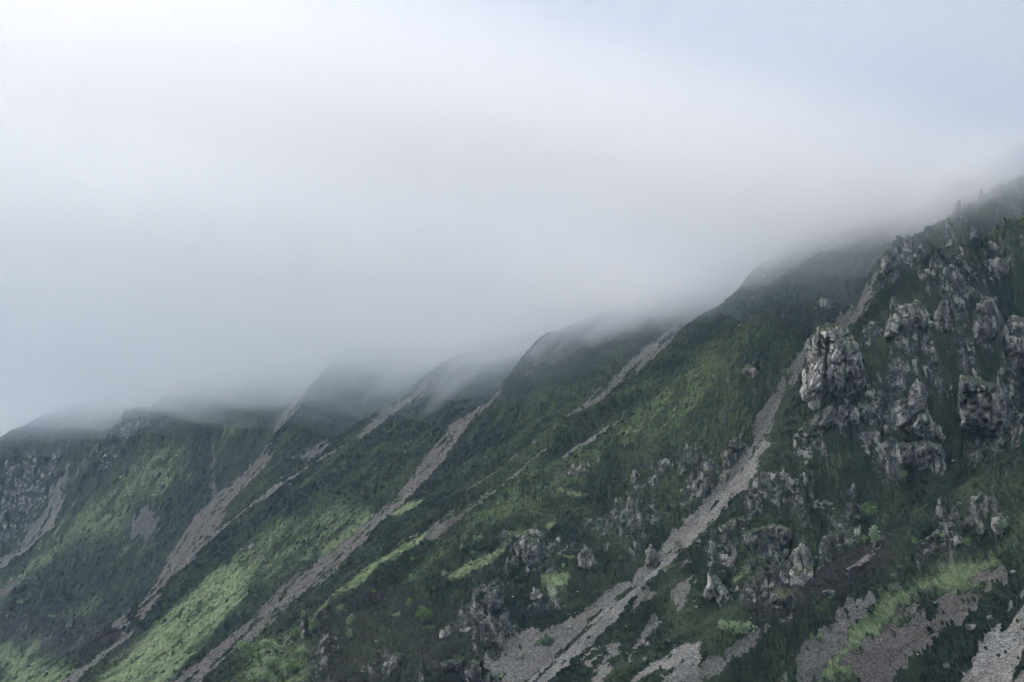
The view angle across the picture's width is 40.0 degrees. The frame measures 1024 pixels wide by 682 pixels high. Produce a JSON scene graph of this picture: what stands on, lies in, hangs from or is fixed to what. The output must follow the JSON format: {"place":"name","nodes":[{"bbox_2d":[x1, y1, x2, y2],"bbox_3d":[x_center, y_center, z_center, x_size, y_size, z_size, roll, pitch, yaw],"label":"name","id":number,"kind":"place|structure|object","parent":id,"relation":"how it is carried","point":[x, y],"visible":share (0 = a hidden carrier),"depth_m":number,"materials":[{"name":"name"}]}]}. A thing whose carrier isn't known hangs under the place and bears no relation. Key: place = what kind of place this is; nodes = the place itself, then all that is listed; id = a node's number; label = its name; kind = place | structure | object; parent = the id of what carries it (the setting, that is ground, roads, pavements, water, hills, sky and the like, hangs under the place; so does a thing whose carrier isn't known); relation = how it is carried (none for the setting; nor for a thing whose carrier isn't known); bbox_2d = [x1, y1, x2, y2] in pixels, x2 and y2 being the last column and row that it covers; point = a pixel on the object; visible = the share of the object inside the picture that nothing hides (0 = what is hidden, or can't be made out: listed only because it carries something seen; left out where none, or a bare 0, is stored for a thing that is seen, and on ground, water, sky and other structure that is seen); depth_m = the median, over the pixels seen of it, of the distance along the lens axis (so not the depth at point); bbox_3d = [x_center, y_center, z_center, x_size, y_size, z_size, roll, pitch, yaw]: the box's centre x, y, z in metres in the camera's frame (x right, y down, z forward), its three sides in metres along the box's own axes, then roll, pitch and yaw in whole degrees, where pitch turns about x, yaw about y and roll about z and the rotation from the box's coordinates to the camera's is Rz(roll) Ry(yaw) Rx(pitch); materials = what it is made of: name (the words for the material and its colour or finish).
{"place":"outdoors","nodes":[
{"label":"outdoors","id":0,"kind":"place"},
{"bbox_2d":[0,365,201,555],"bbox_3d":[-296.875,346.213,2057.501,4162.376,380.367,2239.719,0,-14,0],"label":"mountain spur","id":1,"kind":"structure","parent":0,"point":[22,499],"depth_m":1391.71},
{"bbox_2d":[51,467,64,477],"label":"boulder","id":2,"kind":"object","parent":1,"relation":"on","point":[59,472],"visible":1,"depth_m":1358.56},
{"bbox_2d":[0,327,369,678],"bbox_3d":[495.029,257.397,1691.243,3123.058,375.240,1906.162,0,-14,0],"label":"mountain spur","id":3,"kind":"structure","parent":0,"point":[169,399],"depth_m":1202.73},
{"bbox_2d":[0,578,18,596],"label":"scree run","id":4,"kind":"object","parent":3,"relation":"on","point":[9,588],"visible":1,"depth_m":1202.69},
{"bbox_2d":[0,459,70,570],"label":"scree run","id":5,"kind":"object","parent":3,"relation":"on","point":[39,522],"visible":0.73,"depth_m":1328.36,"materials":[{"name":"gravel"}]},
{"bbox_2d":[0,437,190,605],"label":"bracken patch","id":6,"kind":"object","parent":3,"relation":"on","point":[81,524],"visible":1,"depth_m":1228.22,"materials":[{"name":"plant"}]},
{"bbox_2d":[130,415,153,430],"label":"crag","id":7,"kind":"structure","parent":3,"relation":"on","point":[141,423],"depth_m":1293.69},
{"bbox_2d":[127,503,162,541],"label":"scree run","id":8,"kind":"object","parent":3,"relation":"on","point":[145,523],"visible":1,"depth_m":1192.62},
{"bbox_2d":[136,441,274,619],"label":"scree run","id":9,"kind":"object","parent":3,"relation":"on","point":[195,523],"visible":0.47,"depth_m":1093.55,"materials":[{"name":"gravel"}]},
{"bbox_2d":[211,425,217,499],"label":"scree run","id":10,"kind":"object","parent":3,"relation":"on","point":[212,466],"visible":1,"depth_m":1188.82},
{"bbox_2d":[273,387,306,433],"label":"scree run","id":11,"kind":"object","parent":3,"relation":"on","point":[285,412],"visible":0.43,"depth_m":1161.15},
{"bbox_2d":[63,305,602,681],"bbox_3d":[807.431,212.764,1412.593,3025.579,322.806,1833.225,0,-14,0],"label":"mountain spur","id":12,"kind":"structure","parent":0,"point":[265,562],"depth_m":835.53,"materials":[{"name":"plant"}]},
{"bbox_2d":[0,634,79,681],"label":"bracken patch","id":13,"kind":"object","parent":12,"relation":"on","point":[22,660],"visible":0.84,"depth_m":1105.52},
{"bbox_2d":[62,628,133,681],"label":"scree run","id":14,"kind":"object","parent":12,"relation":"on","point":[120,639],"visible":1,"depth_m":792.43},
{"bbox_2d":[107,611,130,628],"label":"scree run","id":15,"kind":"object","parent":12,"relation":"on","point":[120,624],"visible":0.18,"depth_m":825.53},
{"bbox_2d":[100,554,259,681],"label":"bracken patch","id":16,"kind":"object","parent":12,"relation":"on","point":[187,645],"visible":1,"depth_m":778.08,"materials":[{"name":"plant"}]},
{"bbox_2d":[185,444,343,560],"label":"scree run","id":17,"kind":"object","parent":12,"relation":"on","point":[267,494],"visible":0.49,"depth_m":893.22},
{"bbox_2d":[258,570,300,613],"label":"scree run","id":18,"kind":"object","parent":12,"relation":"on","point":[282,586],"visible":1,"depth_m":763.88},
{"bbox_2d":[165,387,500,681],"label":"scree run","id":19,"kind":"object","parent":12,"relation":"on","point":[183,676],"visible":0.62,"depth_m":759.71,"materials":[{"name":"gravel"}]},
{"bbox_2d":[357,374,437,438],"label":"scree run","id":20,"kind":"object","parent":12,"relation":"on","point":[410,398],"visible":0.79,"depth_m":947.78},
{"bbox_2d":[175,309,543,569],"bbox_3d":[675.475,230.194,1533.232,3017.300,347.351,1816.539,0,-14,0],"label":"mountain spur","id":21,"kind":"structure","parent":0,"point":[472,343],"depth_m":1078.49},
{"bbox_2d":[299,437,331,463],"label":"scree run","id":22,"kind":"object","parent":21,"relation":"on","point":[313,450],"visible":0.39,"depth_m":1006.09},
{"bbox_2d":[191,261,753,681],"bbox_3d":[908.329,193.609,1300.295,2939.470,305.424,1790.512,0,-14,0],"label":"mountain spur","id":23,"kind":"structure","parent":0,"point":[546,348],"depth_m":783.79,"materials":[{"name":"plant"}]},
{"bbox_2d":[340,507,454,584],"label":"scree run","id":24,"kind":"object","parent":23,"relation":"on","point":[452,509],"visible":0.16,"depth_m":601.37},
{"bbox_2d":[391,495,431,515],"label":"bracken patch","id":25,"kind":"object","parent":23,"relation":"on","point":[400,509],"visible":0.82,"depth_m":754.74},
{"bbox_2d":[552,312,696,428],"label":"scree run","id":26,"kind":"object","parent":23,"relation":"on","point":[626,367],"visible":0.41,"depth_m":741.26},
{"bbox_2d":[0,0,1023,423],"label":"sky","id":27,"kind":"structure","parent":0,"point":[182,182],"materials":[{"name":"white"}]},
{"bbox_2d":[219,179,1006,681],"bbox_3d":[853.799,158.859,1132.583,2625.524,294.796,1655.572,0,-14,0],"label":"mountain spur","id":28,"kind":"structure","parent":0,"point":[633,515],"depth_m":586.38,"materials":[{"name":"plant"}]},
{"bbox_2d":[236,638,265,653],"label":"bush","id":29,"kind":"object","parent":28,"relation":"on","point":[245,645],"visible":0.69,"depth_m":576.91,"materials":[{"name":"green plant"}]},
{"bbox_2d":[245,669,262,680],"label":"bush","id":30,"kind":"object","parent":28,"relation":"on","point":[255,676],"visible":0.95,"depth_m":537.73,"materials":[{"name":"green plant"}]},
{"bbox_2d":[258,639,276,653],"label":"rowan tree","id":31,"kind":"object","parent":28,"relation":"on","point":[269,644],"visible":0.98,"depth_m":553.76,"materials":[{"name":"green plant"}]},
{"bbox_2d":[262,656,278,669],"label":"rowan tree","id":32,"kind":"object","parent":28,"relation":"on","point":[267,662],"visible":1,"depth_m":539.48,"materials":[{"name":"green plant"}]},
{"bbox_2d":[269,643,281,661],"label":"birch tree","id":33,"kind":"object","parent":28,"relation":"on","point":[276,651],"visible":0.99,"depth_m":544.61,"materials":[{"name":"green plant"}]},
{"bbox_2d":[283,662,300,675],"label":"rowan tree","id":34,"kind":"object","parent":28,"relation":"on","point":[289,667],"visible":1,"depth_m":530.75,"materials":[{"name":"green plant"}]},
{"bbox_2d":[295,645,309,657],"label":"rowan tree","id":35,"kind":"object","parent":28,"relation":"on","point":[303,651],"visible":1,"depth_m":539.65,"materials":[{"name":"green plant"}]},
{"bbox_2d":[308,618,317,632],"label":"birch tree","id":36,"kind":"object","parent":28,"relation":"on","point":[312,624],"visible":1,"depth_m":555.06,"materials":[{"name":"green plant"}]},
{"bbox_2d":[346,614,354,627],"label":"birch tree","id":37,"kind":"object","parent":28,"relation":"on","point":[350,618],"visible":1,"depth_m":545.69,"materials":[{"name":"green plant"}]},
{"bbox_2d":[385,652,402,674],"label":"crag","id":38,"kind":"structure","parent":28,"relation":"on","point":[394,659],"depth_m":514.27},
{"bbox_2d":[312,491,489,619],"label":"bracken patch","id":39,"kind":"object","parent":28,"relation":"on","point":[362,577],"visible":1,"depth_m":583.10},
{"bbox_2d":[415,606,431,622],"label":"rowan tree","id":40,"kind":"object","parent":28,"relation":"on","point":[424,613],"visible":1,"depth_m":535.10,"materials":[{"name":"green plant"}]},
{"bbox_2d":[439,624,451,637],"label":"crag","id":41,"kind":"structure","parent":28,"relation":"on","point":[445,632],"depth_m":525.23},
{"bbox_2d":[440,656,482,681],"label":"crag","id":42,"kind":"structure","parent":28,"relation":"on","point":[468,670],"depth_m":508.12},
{"bbox_2d":[426,448,545,539],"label":"scree run","id":43,"kind":"object","parent":28,"relation":"on","point":[450,522],"visible":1,"depth_m":599.92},
{"bbox_2d":[479,614,506,650],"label":"crag","id":44,"kind":"structure","parent":28,"relation":"on","point":[491,629],"depth_m":519.46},
{"bbox_2d":[484,584,503,611],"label":"crag","id":45,"kind":"structure","parent":28,"relation":"on","point":[494,599],"depth_m":535.86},
{"bbox_2d":[448,520,556,581],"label":"bracken patch","id":46,"kind":"object","parent":28,"relation":"on","point":[497,551],"visible":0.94,"depth_m":569.11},
{"bbox_2d":[0,323,1022,681],"bbox_3d":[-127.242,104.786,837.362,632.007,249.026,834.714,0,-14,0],"label":"bracken","id":47,"kind":"object","parent":28,"relation":"on","point":[214,613],"visible":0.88,"depth_m":773.88,"materials":[{"name":"green plant"}]},
{"bbox_2d":[514,534,540,563],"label":"crag","id":48,"kind":"structure","parent":28,"relation":"on","point":[526,548],"depth_m":558.40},
{"bbox_2d":[493,622,588,676],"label":"bracken patch","id":49,"kind":"object","parent":28,"relation":"on","point":[536,642],"visible":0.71,"depth_m":519.62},
{"bbox_2d":[540,570,570,601],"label":"bracken patch","id":50,"kind":"object","parent":28,"relation":"on","point":[549,582],"visible":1,"depth_m":543.35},
{"bbox_2d":[567,462,592,475],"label":"crag","id":51,"kind":"structure","parent":28,"relation":"on","point":[573,469],"depth_m":611.87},
{"bbox_2d":[578,544,595,568],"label":"crag","id":52,"kind":"structure","parent":28,"relation":"on","point":[588,561],"depth_m":552.24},
{"bbox_2d":[561,416,622,456],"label":"scree run","id":53,"kind":"object","parent":28,"relation":"on","point":[591,439],"visible":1,"depth_m":633.40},
{"bbox_2d":[644,543,656,566],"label":"crag","id":54,"kind":"structure","parent":28,"relation":"on","point":[650,554],"depth_m":549.62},
{"bbox_2d":[694,470,713,497],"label":"crag","id":55,"kind":"structure","parent":28,"relation":"on","point":[704,482],"depth_m":575.43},
{"bbox_2d":[721,433,746,463],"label":"crag","id":56,"kind":"structure","parent":28,"relation":"on","point":[734,449],"depth_m":585.13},
{"bbox_2d":[740,364,758,378],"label":"crag","id":57,"kind":"structure","parent":28,"relation":"on","point":[749,371],"depth_m":612.32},
{"bbox_2d":[752,266,880,444],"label":"scree run","id":58,"kind":"object","parent":28,"relation":"on","point":[761,423],"visible":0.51,"depth_m":603.40,"materials":[{"name":"gravel"}]},
{"bbox_2d":[816,297,833,309],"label":"crag","id":59,"kind":"structure","parent":28,"relation":"on","point":[825,302],"depth_m":638.15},
{"bbox_2d":[525,180,1023,681],"bbox_3d":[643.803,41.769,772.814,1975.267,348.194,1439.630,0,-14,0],"label":"mountain spur","id":60,"kind":"structure","parent":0,"point":[885,468],"depth_m":521.25,"materials":[{"name":"plant"}]},
{"bbox_2d":[0,175,1023,681],"bbox_3d":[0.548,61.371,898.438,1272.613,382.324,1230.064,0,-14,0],"label":"heather","id":61,"kind":"object","parent":60,"relation":"on","point":[388,541],"visible":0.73,"depth_m":673.13,"materials":[{"name":"green plant"}]},
{"bbox_2d":[1,183,1023,681],"bbox_3d":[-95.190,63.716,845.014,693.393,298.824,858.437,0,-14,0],"label":"loose stones","id":62,"kind":"object","parent":60,"relation":"on","point":[637,585],"visible":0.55,"depth_m":561.47,"materials":[{"name":"gravel"}]},
{"bbox_2d":[579,639,621,681],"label":"scree run","id":63,"kind":"object","parent":60,"relation":"on","point":[613,643],"visible":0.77,"depth_m":452.72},
{"bbox_2d":[483,439,770,681],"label":"scree run","id":64,"kind":"object","parent":60,"relation":"on","point":[537,651],"visible":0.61,"depth_m":521.45,"materials":[{"name":"gravel"}]},
{"bbox_2d":[674,541,682,552],"bbox_3d":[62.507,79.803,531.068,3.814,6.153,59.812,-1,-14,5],"label":"boulder","id":65,"kind":"object","parent":64,"relation":"on","point":[677,546],"visible":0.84,"depth_m":504.54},
{"bbox_2d":[626,612,659,661],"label":"scree run","id":66,"kind":"object","parent":60,"relation":"on","point":[653,618],"visible":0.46,"depth_m":462.99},
{"bbox_2d":[632,586,657,612],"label":"scree run","id":67,"kind":"object","parent":60,"relation":"on","point":[650,592],"visible":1,"depth_m":478.17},
{"bbox_2d":[631,641,702,681],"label":"scree run","id":68,"kind":"object","parent":60,"relation":"on","point":[688,659],"visible":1,"depth_m":405.73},
{"bbox_2d":[662,559,691,571],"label":"crag","id":69,"kind":"structure","parent":60,"relation":"on","point":[682,563],"depth_m":487.24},
{"bbox_2d":[671,575,696,610],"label":"scree run","id":70,"kind":"object","parent":60,"relation":"on","point":[685,588],"visible":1,"depth_m":474.66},
{"bbox_2d":[703,572,727,603],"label":"crag","id":71,"kind":"structure","parent":60,"relation":"on","point":[716,588],"depth_m":469.63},
{"bbox_2d":[729,544,737,565],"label":"crag","id":72,"kind":"structure","parent":60,"relation":"on","point":[733,557],"depth_m":485.62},
{"bbox_2d":[680,612,792,681],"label":"scree run","id":73,"kind":"object","parent":60,"relation":"on","point":[693,676],"visible":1,"depth_m":406.74,"materials":[{"name":"gravel"}]},
{"bbox_2d":[717,617,756,635],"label":"bush","id":74,"kind":"object","parent":60,"relation":"on","point":[744,626],"visible":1,"depth_m":412.94,"materials":[{"name":"green plant"}]},
{"bbox_2d":[718,509,760,532],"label":"crag","id":75,"kind":"structure","parent":60,"relation":"on","point":[734,523],"depth_m":500.78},
{"bbox_2d":[739,571,762,598],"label":"crag","id":76,"kind":"structure","parent":60,"relation":"on","point":[759,574],"depth_m":467.93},
{"bbox_2d":[742,524,793,550],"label":"crag","id":77,"kind":"structure","parent":60,"relation":"on","point":[779,534],"depth_m":493.69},
{"bbox_2d":[768,548,788,562],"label":"crag","id":78,"kind":"structure","parent":60,"relation":"on","point":[783,553],"depth_m":491.42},
{"bbox_2d":[773,484,788,492],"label":"crag","id":79,"kind":"structure","parent":60,"relation":"on","point":[778,488],"depth_m":512.97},
{"bbox_2d":[769,587,796,609],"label":"crag","id":80,"kind":"structure","parent":60,"relation":"on","point":[782,596],"depth_m":425.37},
{"bbox_2d":[789,543,814,587],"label":"crag","id":81,"kind":"structure","parent":60,"relation":"on","point":[802,564],"depth_m":448.92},
{"bbox_2d":[810,632,825,641],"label":"bush","id":82,"kind":"object","parent":60,"relation":"on","point":[818,637],"visible":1,"depth_m":417.66,"materials":[{"name":"green plant"}]},
{"bbox_2d":[806,402,837,437],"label":"crag","id":83,"kind":"structure","parent":60,"relation":"on","point":[825,419],"depth_m":534.05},
{"bbox_2d":[813,500,833,508],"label":"crag","id":84,"kind":"structure","parent":60,"relation":"on","point":[827,503],"depth_m":511.84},
{"bbox_2d":[822,589,834,598],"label":"boulder","id":85,"kind":"object","parent":60,"relation":"on","point":[829,593],"visible":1,"depth_m":430.11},
{"bbox_2d":[780,589,880,681],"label":"scree run","id":86,"kind":"object","parent":60,"relation":"on","point":[813,651],"visible":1,"depth_m":418.80,"materials":[{"name":"gravel"}]},
{"bbox_2d":[799,322,866,409],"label":"rock tower","id":87,"kind":"structure","parent":60,"relation":"on","point":[832,360],"depth_m":547.24,"materials":[{"name":"stone"}]},
{"bbox_2d":[821,528,846,543],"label":"crag","id":88,"kind":"structure","parent":60,"relation":"on","point":[838,535],"depth_m":487.04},
{"bbox_2d":[837,404,860,426],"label":"crag","id":89,"kind":"structure","parent":60,"relation":"on","point":[847,417],"depth_m":537.23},
{"bbox_2d":[848,547,878,569],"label":"scree run","id":90,"kind":"object","parent":60,"relation":"on","point":[868,556],"visible":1,"depth_m":447.38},
{"bbox_2d":[859,502,876,515],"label":"rowan tree","id":91,"kind":"object","parent":60,"relation":"on","point":[868,510],"visible":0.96,"depth_m":513.99,"materials":[{"name":"green plant"}]},
{"bbox_2d":[868,525,882,547],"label":"birch tree","id":92,"kind":"object","parent":60,"relation":"on","point":[873,534],"visible":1,"depth_m":454.87,"materials":[{"name":"green plant"}]},
{"bbox_2d":[881,254,906,271],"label":"crag","id":93,"kind":"structure","parent":60,"relation":"on","point":[887,264],"depth_m":615.54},
{"bbox_2d":[883,603,906,631],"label":"scree run","id":94,"kind":"object","parent":60,"relation":"on","point":[888,627],"visible":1,"depth_m":428.81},
{"bbox_2d":[896,372,906,390],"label":"crag","id":95,"kind":"structure","parent":60,"relation":"on","point":[901,380],"depth_m":550.55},
{"bbox_2d":[816,553,996,681],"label":"bracken patch","id":96,"kind":"object","parent":60,"relation":"on","point":[953,582],"visible":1,"depth_m":435.40,"materials":[{"name":"plant"}]},
{"bbox_2d":[884,299,931,337],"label":"crag","id":97,"kind":"structure","parent":60,"relation":"on","point":[914,316],"depth_m":564.92,"materials":[{"name":"stone"}]},
{"bbox_2d":[891,378,945,443],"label":"crag","id":98,"kind":"structure","parent":60,"relation":"on","point":[910,414],"depth_m":541.31,"materials":[{"name":"stone"}]},
{"bbox_2d":[895,439,945,475],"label":"crag","id":99,"kind":"structure","parent":60,"relation":"on","point":[923,454],"depth_m":531.87,"materials":[{"name":"stone"}]},
{"bbox_2d":[839,563,1008,681],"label":"scree run","id":100,"kind":"object","parent":60,"relation":"on","point":[905,648],"visible":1,"depth_m":426.00,"materials":[{"name":"gravel"}]},
{"bbox_2d":[917,268,933,279],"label":"crag","id":101,"kind":"structure","parent":60,"relation":"on","point":[922,276],"depth_m":585.38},
{"bbox_2d":[927,542,937,550],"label":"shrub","id":102,"kind":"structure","parent":60,"relation":"on","point":[933,546],"depth_m":452.57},
{"bbox_2d":[906,500,962,558],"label":"scree run","id":103,"kind":"object","parent":60,"relation":"on","point":[936,531],"visible":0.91,"depth_m":460.50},
{"bbox_2d":[930,374,951,398],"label":"crag","id":104,"kind":"structure","parent":60,"relation":"on","point":[934,379],"depth_m":555.44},
{"bbox_2d":[933,300,950,333],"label":"crag","id":105,"kind":"structure","parent":60,"relation":"on","point":[942,317],"depth_m":572.00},
{"bbox_2d":[965,624,975,630],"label":"boulder","id":106,"kind":"object","parent":60,"relation":"on","point":[970,627],"visible":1,"depth_m":430.34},
{"bbox_2d":[961,512,983,534],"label":"crag","id":107,"kind":"structure","parent":60,"relation":"on","point":[973,523],"depth_m":460.08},
{"bbox_2d":[957,375,1008,445],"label":"crag","id":108,"kind":"structure","parent":60,"relation":"on","point":[982,405],"depth_m":533.26,"materials":[{"name":"stone"}]},
{"bbox_2d":[971,295,1001,340],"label":"crag","id":109,"kind":"structure","parent":60,"relation":"on","point":[987,317],"depth_m":578.75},
{"bbox_2d":[961,590,1023,681],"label":"scree run","id":110,"kind":"object","parent":60,"relation":"on","point":[976,669],"visible":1,"depth_m":423.78,"materials":[{"name":"gravel"}]},
{"bbox_2d":[983,257,1009,278],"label":"crag","id":111,"kind":"structure","parent":60,"relation":"on","point":[998,266],"depth_m":603.27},
{"bbox_2d":[990,512,1007,534],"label":"crag","id":112,"kind":"structure","parent":60,"relation":"on","point":[995,518],"depth_m":460.56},
{"bbox_2d":[992,518,1009,536],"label":"birch tree","id":113,"kind":"object","parent":60,"relation":"on","point":[1002,525],"visible":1,"depth_m":459.24,"materials":[{"name":"green plant"}]},
{"bbox_2d":[1003,315,1023,367],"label":"crag","id":114,"kind":"structure","parent":60,"relation":"on","point":[1013,334],"depth_m":577.61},
{"bbox_2d":[1015,670,1023,681],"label":"scree run","id":115,"kind":"object","parent":60,"relation":"on","point":[1020,679],"visible":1,"depth_m":410.64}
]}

